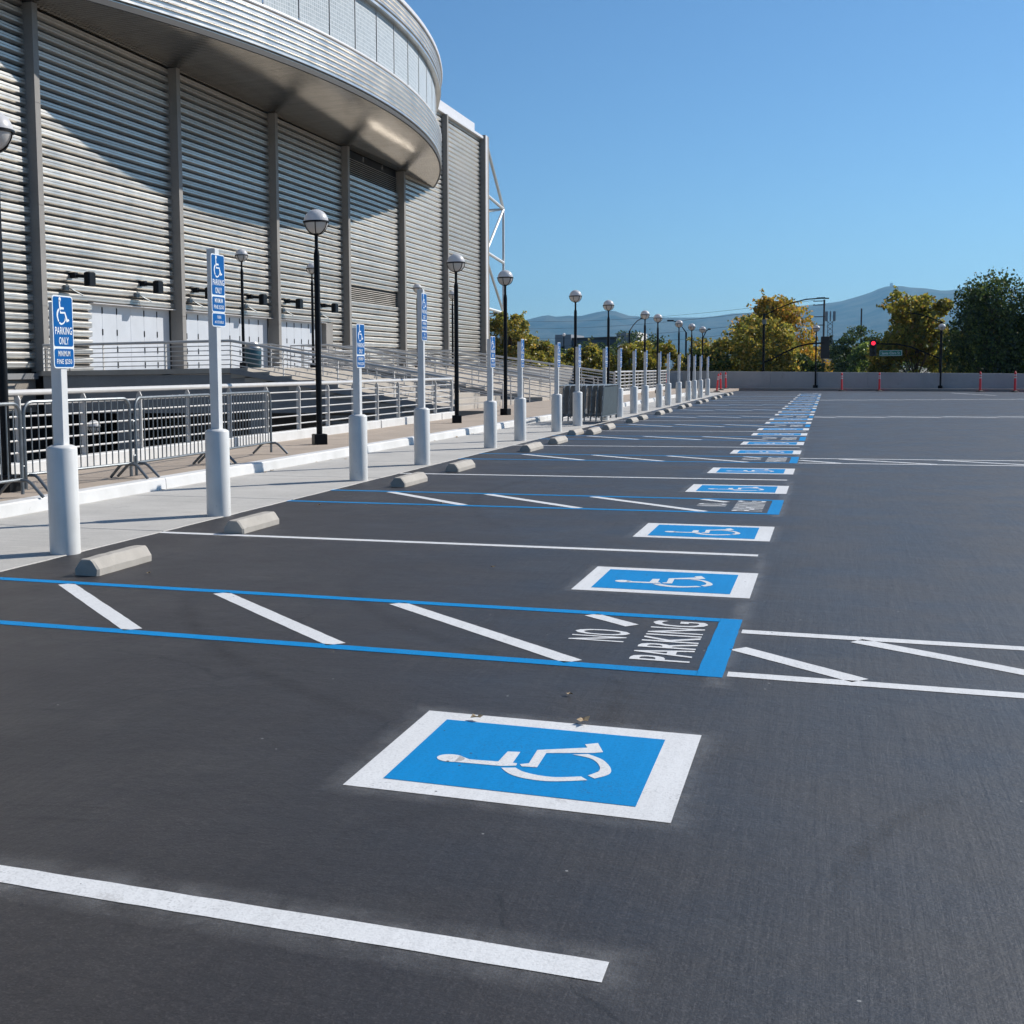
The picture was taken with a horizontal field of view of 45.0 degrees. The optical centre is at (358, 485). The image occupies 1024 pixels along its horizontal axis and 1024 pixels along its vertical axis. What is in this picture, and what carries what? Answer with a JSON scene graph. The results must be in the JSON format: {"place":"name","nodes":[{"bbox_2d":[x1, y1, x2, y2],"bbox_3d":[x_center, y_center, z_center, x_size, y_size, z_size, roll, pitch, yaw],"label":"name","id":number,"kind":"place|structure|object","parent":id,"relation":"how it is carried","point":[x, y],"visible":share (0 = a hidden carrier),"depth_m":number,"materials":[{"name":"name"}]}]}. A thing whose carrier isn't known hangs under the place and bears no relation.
{"place":"outdoors","nodes":[
{"label":"outdoors","id":0,"kind":"place"},
{"bbox_2d":[43,374,527,449],"bbox_3d":[-11.981,0.931,26.103,20.245,6.448,68.100,1,6,21],"label":"sunken court","id":1,"kind":"object","parent":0,"point":[92,381],"visible":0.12,"depth_m":46.37,"materials":[{"name":"grey concrete"}]},
{"bbox_2d":[36,367,586,420],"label":"plaza","id":2,"kind":"structure","parent":0,"point":[532,403],"depth_m":46.01,"materials":[{"name":"beige concrete"}]},
{"bbox_2d":[42,339,452,403],"bbox_3d":[-4.725,-4.222,46.039,17.774,2.532,1.870,1,6,21],"label":"guard railing","id":3,"kind":"object","parent":2,"relation":"on","point":[250,344],"visible":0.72,"depth_m":44.79,"materials":[{"name":"white metal"}]},
{"bbox_2d":[245,342,261,367],"bbox_3d":[-4.125,-5.092,47.617,0.700,1.000,0.700,1,6,21],"label":"litter bin","id":4,"kind":"object","parent":2,"relation":"on","point":[253,356],"visible":0.55,"depth_m":47.33,"materials":[{"name":"silver metal"}]},
{"bbox_2d":[271,348,352,367],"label":"guard railing","id":5,"kind":"object","parent":2,"relation":"on","point":[287,362],"visible":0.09,"depth_m":66.74,"materials":[{"name":"white metal"}]},
{"bbox_2d":[231,368,513,412],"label":"staircase","id":6,"kind":"structure","parent":2,"relation":"on","point":[469,400],"depth_m":45.90,"materials":[{"name":"beige concrete"}]},
{"bbox_2d":[235,249,247,367],"bbox_3d":[-4.307,-6.585,45.389,0.493,4.387,0.493,0,5,13],"label":"lamp post","id":7,"kind":"object","parent":6,"relation":"on","point":[241,255],"visible":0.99,"depth_m":45.30,"materials":[{"name":"black metal"}]},
{"bbox_2d":[306,263,314,367],"bbox_3d":[-1.934,-7.182,51.518,0.493,4.387,0.493,0,5,11],"label":"lamp post","id":8,"kind":"object","parent":6,"relation":"on","point":[310,268],"visible":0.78,"depth_m":51.44,"materials":[{"name":"black metal"}]},
{"bbox_2d":[261,344,503,407],"bbox_3d":[0.648,-4.210,46.285,9.948,2.538,0.060,1,6,21],"label":"handrail","id":9,"kind":"object","parent":6,"relation":"on","point":[502,395],"visible":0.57,"depth_m":46.19,"materials":[{"name":"white metal"}]},
{"bbox_2d":[290,345,523,404],"bbox_3d":[1.799,-4.500,49.257,9.948,2.538,0.060,1,6,21],"label":"handrail","id":10,"kind":"object","parent":6,"relation":"on","point":[404,363],"visible":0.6,"depth_m":49.20,"materials":[{"name":"white metal"}]},
{"bbox_2d":[301,344,529,402],"bbox_3d":[2.296,-4.858,52.476,10.348,2.628,0.100,1,6,21],"label":"guard railing","id":11,"kind":"object","parent":6,"relation":"on","point":[426,361],"visible":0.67,"depth_m":52.33,"materials":[{"name":"white metal"}]},
{"bbox_2d":[321,350,613,383],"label":"guard railing","id":12,"kind":"object","parent":2,"relation":"on","point":[568,366],"visible":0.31,"depth_m":71.46,"materials":[{"name":"white metal"}]},
{"bbox_2d":[362,367,590,400],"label":"staircase","id":13,"kind":"structure","parent":2,"relation":"on","point":[535,397],"depth_m":60.30,"materials":[{"name":"beige concrete"}]},
{"bbox_2d":[335,346,550,399],"bbox_3d":[3.734,-5.220,56.191,10.348,2.628,0.100,1,6,21],"label":"guard railing","id":14,"kind":"object","parent":13,"relation":"on","point":[451,361],"visible":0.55,"depth_m":55.70,"materials":[{"name":"white metal"}]},
{"bbox_2d":[448,291,453,364],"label":"lamp post","id":15,"kind":"object","parent":13,"relation":"on","point":[451,294],"visible":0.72,"depth_m":70.17,"materials":[{"name":"black metal"}]},
{"bbox_2d":[382,349,573,387],"bbox_3d":[5.826,-5.513,59.659,9.948,2.538,0.060,1,6,21],"label":"handrail","id":16,"kind":"object","parent":13,"relation":"on","point":[393,358],"visible":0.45,"depth_m":59.71,"materials":[{"name":"white metal"}]},
{"bbox_2d":[407,350,593,387],"bbox_3d":[7.265,-5.875,63.374,9.948,2.538,0.060,1,6,21],"label":"handrail","id":17,"kind":"object","parent":13,"relation":"on","point":[507,365],"visible":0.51,"depth_m":63.07,"materials":[{"name":"white metal"}]},
{"bbox_2d":[430,351,606,386],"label":"handrail","id":18,"kind":"object","parent":13,"relation":"on","point":[516,363],"visible":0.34,"depth_m":66.85,"materials":[{"name":"grey metal"}]},
{"bbox_2d":[0,388,711,501],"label":"sidewalk","id":19,"kind":"structure","parent":0,"point":[87,478],"depth_m":21.22,"materials":[{"name":"beige concrete"}]},
{"bbox_2d":[0,113,20,492],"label":"lamp post","id":20,"kind":"object","parent":19,"relation":"on","point":[7,132],"visible":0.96,"depth_m":14.23,"materials":[{"name":"black metal"}]},
{"bbox_2d":[0,402,44,497],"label":"crowd barricade","id":21,"kind":"object","parent":19,"relation":"on","point":[21,480],"visible":1,"depth_m":13.58,"materials":[{"name":"metal"}]},
{"bbox_2d":[22,397,148,491],"bbox_3d":[-3.466,-0.544,15.137,0.648,1.074,1.981,2,6,30],"label":"crowd barricade","id":22,"kind":"object","parent":19,"relation":"on","point":[130,464],"visible":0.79,"depth_m":15.25,"materials":[{"name":"metal"}]},
{"bbox_2d":[117,393,231,477],"bbox_3d":[-2.564,-0.740,17.122,0.648,1.074,2.392,1,6,19],"label":"crowd barricade","id":23,"kind":"object","parent":19,"relation":"on","point":[145,461],"visible":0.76,"depth_m":16.82,"materials":[{"name":"metal"}]},
{"bbox_2d":[11,420,380,473],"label":"wall","id":24,"kind":"structure","parent":19,"relation":"on","point":[286,435],"depth_m":20.73,"materials":[{"name":"white paint"}]},
{"bbox_2d":[8,377,452,461],"bbox_3d":[-2.373,-1.380,22.454,0.090,0.990,28.274,1,6,21],"label":"guard railing","id":25,"kind":"object","parent":24,"relation":"on","point":[82,391],"visible":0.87,"depth_m":22.42,"materials":[{"name":"white metal"}]},
{"bbox_2d":[197,390,287,463],"bbox_3d":[-1.822,-0.959,19.397,0.648,1.074,2.355,1,6,18],"label":"crowd barricade","id":26,"kind":"object","parent":19,"relation":"on","point":[270,442],"visible":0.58,"depth_m":19.66,"materials":[{"name":"metal"}]},
{"bbox_2d":[303,209,328,444],"bbox_3d":[-0.764,-2.968,22.952,0.493,4.387,0.493,-2,5,-16],"label":"lamp post","id":27,"kind":"object","parent":19,"relation":"on","point":[315,221],"visible":1,"depth_m":22.88,"materials":[{"name":"black metal"}]},
{"bbox_2d":[380,413,441,427],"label":"wall","id":28,"kind":"structure","parent":19,"relation":"on","point":[390,422],"depth_m":31.23,"materials":[{"name":"white paint"}]},
{"bbox_2d":[446,254,464,422],"bbox_3d":[2.558,-3.835,31.865,0.493,4.387,0.493,0,5,4],"label":"lamp post","id":29,"kind":"object","parent":19,"relation":"on","point":[455,263],"visible":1,"depth_m":31.80,"materials":[{"name":"black metal"}]},
{"bbox_2d":[497,270,512,414],"bbox_3d":[4.474,-4.347,37.146,0.493,4.387,0.493,3,7,36],"label":"lamp post","id":30,"kind":"object","parent":19,"relation":"on","point":[504,278],"visible":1,"depth_m":37.06,"materials":[{"name":"black metal"}]},
{"bbox_2d":[569,290,581,383],"bbox_3d":[8.321,-5.290,46.806,0.493,4.387,0.493,0,5,13],"label":"lamp post","id":31,"kind":"object","parent":19,"relation":"on","point":[575,296],"visible":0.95,"depth_m":46.65,"materials":[{"name":"black metal"}]},
{"bbox_2d":[603,300,613,383],"bbox_3d":[11.004,-5.965,53.734,0.493,4.387,0.493,-5,7,-40],"label":"lamp post","id":32,"kind":"object","parent":19,"relation":"on","point":[608,305],"visible":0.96,"depth_m":53.61,"materials":[{"name":"black metal"}]},
{"bbox_2d":[623,386,664,394],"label":"wall","id":33,"kind":"structure","parent":19,"relation":"on","point":[639,391],"depth_m":70.19,"materials":[{"name":"white paint"}]},
{"bbox_2d":[614,370,666,390],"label":"guard railing","id":34,"kind":"object","parent":33,"relation":"on","point":[641,377],"visible":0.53,"depth_m":70.42,"materials":[{"name":"white metal"}]},
{"bbox_2d":[640,310,649,384],"bbox_3d":[14.909,-6.923,63.542,0.493,4.387,0.493,-3,6,-21],"label":"lamp post","id":35,"kind":"object","parent":19,"relation":"on","point":[645,315],"visible":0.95,"depth_m":63.38,"materials":[{"name":"black metal"}]},
{"bbox_2d":[653,314,661,392],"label":"lamp post","id":36,"kind":"object","parent":19,"relation":"on","point":[657,318],"visible":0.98,"depth_m":67.76,"materials":[{"name":"black metal"}]},
{"bbox_2d":[0,392,725,571],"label":"concrete walk","id":37,"kind":"structure","parent":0,"point":[24,539],"depth_m":14.88,"materials":[{"name":"beige concrete"}]},
{"bbox_2d":[46,295,80,554],"bbox_3d":[-2.494,-0.495,10.231,0.256,2.173,0.305,1,6,19],"label":"sign bollard","id":38,"kind":"object","parent":37,"relation":"on","point":[63,493],"visible":0.99,"depth_m":10.18,"materials":[{"name":"white paint"}]},
{"bbox_2d":[205,248,230,516],"bbox_3d":[-1.499,-1.068,12.827,0.256,2.810,0.305,1,6,21],"label":"sign bollard","id":39,"kind":"object","parent":37,"relation":"on","point":[217,461],"visible":0.99,"depth_m":12.79,"materials":[{"name":"white metal"}]},
{"bbox_2d":[0,390,704,518],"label":"kerb","id":40,"kind":"structure","parent":37,"relation":"on","point":[20,506],"depth_m":17.70,"materials":[{"name":"white paint"}]},
{"bbox_2d":[349,324,367,480],"bbox_3d":[-0.011,-1.138,16.841,0.256,2.173,0.305,1,6,21],"label":"sign bollard","id":41,"kind":"object","parent":37,"relation":"on","point":[358,460],"visible":0.99,"depth_m":16.79,"materials":[{"name":"white paint"}]},
{"bbox_2d":[414,289,429,464],"bbox_3d":[1.009,-1.720,19.534,0.256,2.810,0.305,1,6,19],"label":"sign bollard","id":42,"kind":"object","parent":37,"relation":"on","point":[421,434],"visible":0.98,"depth_m":19.49,"materials":[{"name":"white metal"}]},
{"bbox_2d":[484,336,496,447],"bbox_3d":[2.550,-1.796,23.603,0.256,2.173,0.305,1,6,23],"label":"sign bollard","id":43,"kind":"object","parent":37,"relation":"on","point":[490,422],"visible":0.98,"depth_m":23.55,"materials":[{"name":"white paint"}]},
{"bbox_2d":[514,339,525,440],"bbox_3d":[3.441,-2.027,25.971,0.256,2.173,0.305,1,6,20],"label":"sign bollard","id":44,"kind":"object","parent":37,"relation":"on","point":[519,417],"visible":0.97,"depth_m":25.91,"materials":[{"name":"white metal"}]},
{"bbox_2d":[551,342,561,431],"bbox_3d":[4.811,-2.381,29.616,0.256,2.173,0.305,1,6,22],"label":"sign bollard","id":45,"kind":"object","parent":37,"relation":"on","point":[556,411],"visible":0.98,"depth_m":29.56,"materials":[{"name":"white metal"}]},
{"bbox_2d":[562,384,574,420],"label":"crowd barricade","id":46,"kind":"object","parent":37,"relation":"on","point":[564,405],"visible":0.48,"depth_m":34.12,"materials":[{"name":"metal"}]},
{"bbox_2d":[567,384,584,420],"bbox_3d":[6.212,-2.388,34.795,0.044,0.991,2.341,4,7,20],"label":"crowd barricade","id":47,"kind":"object","parent":37,"relation":"on","point":[570,399],"visible":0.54,"depth_m":33.98,"materials":[{"name":"metal"}]},
{"bbox_2d":[573,345,581,425],"bbox_3d":[5.833,-2.659,32.477,0.256,2.173,0.305,1,6,22],"label":"sign bollard","id":48,"kind":"object","parent":37,"relation":"on","point":[577,407],"visible":0.97,"depth_m":32.42,"materials":[{"name":"white metal"}]},
{"bbox_2d":[583,384,600,420],"bbox_3d":[6.619,-2.369,34.523,0.044,0.991,2.341,4,7,21],"label":"crowd barricade","id":49,"kind":"object","parent":37,"relation":"on","point":[586,401],"visible":0.57,"depth_m":33.91,"materials":[{"name":"metal"}]},
{"bbox_2d":[590,384,605,420],"bbox_3d":[6.801,-2.373,34.550,0.044,0.991,2.341,4,7,21],"label":"crowd barricade","id":50,"kind":"object","parent":37,"relation":"on","point":[592,406],"visible":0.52,"depth_m":33.77,"materials":[{"name":"metal"}]},
{"bbox_2d":[595,384,610,420],"bbox_3d":[6.941,-2.368,34.470,0.042,0.991,2.341,4,7,21],"label":"crowd barricade","id":51,"kind":"object","parent":37,"relation":"on","point":[598,396],"visible":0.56,"depth_m":33.74,"materials":[{"name":"metal"}]},
{"bbox_2d":[600,347,608,419],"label":"sign bollard","id":52,"kind":"object","parent":37,"relation":"on","point":[605,356],"visible":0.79,"depth_m":35.90,"materials":[{"name":"white metal"}]},
{"bbox_2d":[601,384,617,420],"bbox_3d":[7.088,-2.365,34.410,0.044,0.991,2.341,4,7,22],"label":"crowd barricade","id":53,"kind":"object","parent":37,"relation":"on","point":[609,405],"visible":1,"depth_m":34.28,"materials":[{"name":"metal"}]},
{"bbox_2d":[615,348,622,416],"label":"sign bollard","id":54,"kind":"object","parent":37,"relation":"on","point":[620,395],"visible":0.91,"depth_m":38.23,"materials":[{"name":"white metal"}]},
{"bbox_2d":[630,349,637,413],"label":"sign bollard","id":55,"kind":"object","parent":37,"relation":"on","point":[633,398],"visible":1,"depth_m":41.12,"materials":[{"name":"white metal"}]},
{"bbox_2d":[641,350,648,410],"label":"sign bollard","id":56,"kind":"object","parent":37,"relation":"on","point":[645,397],"visible":0.97,"depth_m":43.63,"materials":[{"name":"white metal"}]},
{"bbox_2d":[656,352,662,406],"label":"sign bollard","id":57,"kind":"object","parent":37,"relation":"on","point":[659,388],"visible":1,"depth_m":47.25,"materials":[{"name":"white metal"}]},
{"bbox_2d":[665,352,670,404],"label":"sign bollard","id":58,"kind":"object","parent":37,"relation":"on","point":[667,393],"visible":1,"depth_m":49.75,"materials":[{"name":"white metal"}]},
{"bbox_2d":[676,353,681,402],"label":"sign bollard","id":59,"kind":"object","parent":37,"relation":"on","point":[678,391],"visible":0.97,"depth_m":53.38,"materials":[{"name":"white metal"}]},
{"bbox_2d":[685,355,690,400],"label":"sign bollard","id":60,"kind":"object","parent":37,"relation":"on","point":[688,391],"visible":0.98,"depth_m":56.91,"materials":[{"name":"white metal"}]},
{"bbox_2d":[691,355,696,398],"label":"sign bollard","id":61,"kind":"object","parent":37,"relation":"on","point":[694,390],"visible":0.98,"depth_m":60.00,"materials":[{"name":"white metal"}]},
{"bbox_2d":[698,356,702,397],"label":"sign bollard","id":62,"kind":"object","parent":37,"relation":"on","point":[700,387],"visible":0.99,"depth_m":62.20,"materials":[{"name":"white metal"}]},
{"bbox_2d":[0,391,1023,1023],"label":"parking lot","id":63,"kind":"structure","parent":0,"point":[772,641],"depth_m":4.91,"materials":[{"name":"black asphalt"}]},
{"bbox_2d":[75,545,151,575],"bbox_3d":[-1.901,0.576,9.514,0.214,0.126,0.804,1,6,21],"label":"wheel stop","id":64,"kind":"object","parent":63,"relation":"on","point":[112,561],"visible":1,"depth_m":9.36,"materials":[{"name":"concrete"}]},
{"bbox_2d":[224,511,278,533],"bbox_3d":[-1.028,0.351,11.825,0.215,0.126,0.823,1,6,21],"label":"wheel stop","id":65,"kind":"object","parent":63,"relation":"on","point":[252,523],"visible":1,"depth_m":11.65,"materials":[{"name":"concrete"}]},
{"bbox_2d":[391,472,427,486],"bbox_3d":[0.685,-0.088,16.330,0.215,0.126,0.954,1,6,22],"label":"wheel stop","id":66,"kind":"object","parent":63,"relation":"on","point":[407,480],"visible":1,"depth_m":16.10,"materials":[{"name":"concrete"}]},
{"bbox_2d":[445,459,474,471],"bbox_3d":[1.560,-0.311,18.618,0.214,0.126,0.954,1,6,21],"label":"wheel stop","id":67,"kind":"object","parent":63,"relation":"on","point":[462,465],"visible":1,"depth_m":18.35,"materials":[{"name":"concrete"}]},
{"bbox_2d":[520,442,542,451],"bbox_3d":[3.267,-0.738,22.998,0.214,0.126,1.105,1,6,21],"label":"wheel stop","id":68,"kind":"object","parent":63,"relation":"on","point":[533,446],"visible":1,"depth_m":22.67,"materials":[{"name":"concrete"}]},
{"bbox_2d":[548,436,567,443],"bbox_3d":[4.121,-0.950,25.178,0.215,0.126,1.003,1,6,22],"label":"wheel stop","id":69,"kind":"object","parent":63,"relation":"on","point":[558,440],"visible":1,"depth_m":24.86,"materials":[{"name":"concrete"}]},
{"bbox_2d":[555,332,646,359],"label":"office building","id":70,"kind":"structure","parent":0,"point":[568,340],"depth_m":333.06,"materials":[{"name":"grey glass"}]},
{"bbox_2d":[262,0,1023,319],"label":"sky","id":71,"kind":"structure","parent":0,"point":[666,158],"materials":[{"name":"blue"}]},
{"bbox_2d":[490,286,1023,368],"bbox_3d":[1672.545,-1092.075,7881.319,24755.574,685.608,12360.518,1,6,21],"label":"hills","id":72,"kind":"structure","parent":0,"point":[848,314],"depth_m":9900.76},
{"bbox_2d":[623,366,981,390],"bbox_3d":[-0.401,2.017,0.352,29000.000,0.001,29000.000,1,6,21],"label":"ground","id":73,"kind":"structure","parent":0,"point":[866,370],"depth_m":418.81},
{"bbox_2d":[0,0,489,462],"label":"arena building","id":74,"kind":"structure","parent":73,"relation":"on","point":[168,143],"depth_m":62.37,"materials":[{"name":"metal"}]},
{"bbox_2d":[62,272,95,295],"bbox_3d":[-11.901,-8.617,52.054,1.340,0.986,0.760,-1,5,-3],"label":"floodlight","id":75,"kind":"object","parent":74,"relation":"attached to","point":[89,279],"visible":1,"depth_m":52.01,"materials":[{"name":"black metal"}]},
{"bbox_2d":[134,280,163,301],"bbox_3d":[-9.851,-9.132,57.348,1.340,0.986,0.760,-1,5,-3],"label":"floodlight","id":76,"kind":"object","parent":74,"relation":"attached to","point":[157,285],"visible":1,"depth_m":57.28,"materials":[{"name":"black metal"}]},
{"bbox_2d":[244,294,266,311],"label":"floodlight","id":77,"kind":"object","parent":74,"relation":"attached to","point":[262,298],"visible":0.98,"depth_m":67.82,"materials":[{"name":"black metal"}]},
{"bbox_2d":[281,299,302,315],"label":"floodlight","id":78,"kind":"object","parent":74,"relation":"attached to","point":[298,303],"visible":0.98,"depth_m":72.43,"materials":[{"name":"black metal"}]},
{"bbox_2d":[489,150,504,364],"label":"steel truss","id":79,"kind":"object","parent":73,"relation":"on","point":[502,215],"visible":0.31,"depth_m":118.21,"materials":[{"name":"white metal"}]},
{"bbox_2d":[489,311,539,366],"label":"dark tree","id":80,"kind":"object","parent":73,"relation":"on","point":[519,324],"visible":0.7,"depth_m":116.65,"materials":[{"name":"green plant"}]},
{"bbox_2d":[510,352,564,366],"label":"street tree","id":81,"kind":"object","parent":73,"relation":"on","point":[543,358],"visible":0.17,"depth_m":108.12,"materials":[{"name":"green plant"}]},
{"bbox_2d":[515,338,563,360],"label":"dark tree","id":82,"kind":"object","parent":73,"relation":"on","point":[546,347],"visible":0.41,"depth_m":119.05,"materials":[{"name":"green plant"}]},
{"bbox_2d":[560,338,602,367],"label":"street tree","id":83,"kind":"object","parent":73,"relation":"on","point":[588,351],"visible":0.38,"depth_m":110.78,"materials":[{"name":"green plant"}]},
{"bbox_2d":[566,351,631,389],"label":"street tree","id":84,"kind":"object","parent":73,"relation":"on","point":[590,363],"visible":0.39,"depth_m":105.00,"materials":[{"name":"green plant"}]},
{"bbox_2d":[610,340,665,388],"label":"street tree","id":85,"kind":"object","parent":73,"relation":"on","point":[628,349],"visible":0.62,"depth_m":104.61,"materials":[{"name":"green plant"}]},
{"bbox_2d":[610,329,668,363],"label":"distant tree","id":86,"kind":"object","parent":73,"relation":"on","point":[637,339],"visible":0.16,"depth_m":254.90,"materials":[{"name":"green plant"}]},
{"bbox_2d":[650,339,684,370],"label":"street tree","id":87,"kind":"object","parent":73,"relation":"on","point":[666,349],"visible":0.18,"depth_m":105.93,"materials":[{"name":"green plant"}]},
{"bbox_2d":[682,347,731,370],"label":"dark shrub","id":88,"kind":"object","parent":73,"relation":"on","point":[698,354],"visible":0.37,"depth_m":98.14,"materials":[{"name":"green plant"}]},
{"bbox_2d":[675,306,806,371],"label":"olive tree","id":89,"kind":"object","parent":73,"relation":"on","point":[746,354],"visible":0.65,"depth_m":97.27,"materials":[{"name":"green plant"}]},
{"bbox_2d":[725,288,833,371],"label":"golden tree","id":90,"kind":"object","parent":73,"relation":"on","point":[790,313],"visible":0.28,"depth_m":104.32,"materials":[{"name":"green plant"}]},
{"bbox_2d":[762,297,829,371],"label":"traffic signal","id":91,"kind":"object","parent":73,"relation":"on","point":[825,342],"visible":0.95,"depth_m":89.69,"materials":[{"name":"black metal"}]},
{"bbox_2d":[770,352,826,371],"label":"dark shrub","id":92,"kind":"object","parent":73,"relation":"on","point":[809,362],"visible":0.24,"depth_m":97.43,"materials":[{"name":"green plant"}]},
{"bbox_2d":[846,341,905,371],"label":"green tree","id":93,"kind":"object","parent":73,"relation":"on","point":[860,360],"visible":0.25,"depth_m":128.75,"materials":[{"name":"green plant"}]},
{"bbox_2d":[870,312,942,372],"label":"traffic signal","id":94,"kind":"object","parent":73,"relation":"on","point":[873,347],"visible":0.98,"depth_m":89.36,"materials":[{"name":"black metal"}]},
{"bbox_2d":[863,285,962,372],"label":"sycamore tree","id":95,"kind":"object","parent":73,"relation":"on","point":[920,332],"visible":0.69,"depth_m":99.37,"materials":[{"name":"green plant"}]},
{"bbox_2d":[925,266,1023,373],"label":"pepper tree","id":96,"kind":"object","parent":73,"relation":"on","point":[981,315],"visible":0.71,"depth_m":91.23,"materials":[{"name":"green plant"}]},
{"bbox_2d":[994,279,1023,373],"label":"pepper tree","id":97,"kind":"object","parent":73,"relation":"on","point":[1022,331],"visible":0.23,"depth_m":91.67,"materials":[{"name":"green plant"}]},
{"bbox_2d":[825,311,835,346],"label":"lattice tower","id":98,"kind":"structure","parent":0,"point":[834,316],"depth_m":240.31,"materials":[{"name":"metal"}]},
{"bbox_2d":[673,388,1023,392],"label":"end sidewalk","id":99,"kind":"structure","parent":0,"point":[712,390],"depth_m":73.67,"materials":[{"name":"grey concrete"}]},
{"bbox_2d":[669,373,682,388],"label":"parapet wall","id":100,"kind":"structure","parent":99,"relation":"on","point":[673,378],"depth_m":87.60,"materials":[{"name":"concrete"}]},
{"bbox_2d":[813,325,819,387],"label":"lamp post","id":101,"kind":"object","parent":99,"relation":"on","point":[816,328],"visible":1,"depth_m":77.84,"materials":[{"name":"black metal"}]},
{"bbox_2d":[648,371,1023,388],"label":"parapet wall","id":102,"kind":"structure","parent":99,"relation":"on","point":[741,379],"depth_m":75.83,"materials":[{"name":"concrete"}]},
{"bbox_2d":[938,324,945,387],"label":"lamp post","id":103,"kind":"object","parent":99,"relation":"on","point":[942,327],"visible":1,"depth_m":70.59,"materials":[{"name":"black metal"}]},
{"bbox_2d":[829,325,880,371],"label":"dark tree","id":104,"kind":"object","parent":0,"point":[841,349],"visible":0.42,"depth_m":151.72,"materials":[{"name":"green plant"}]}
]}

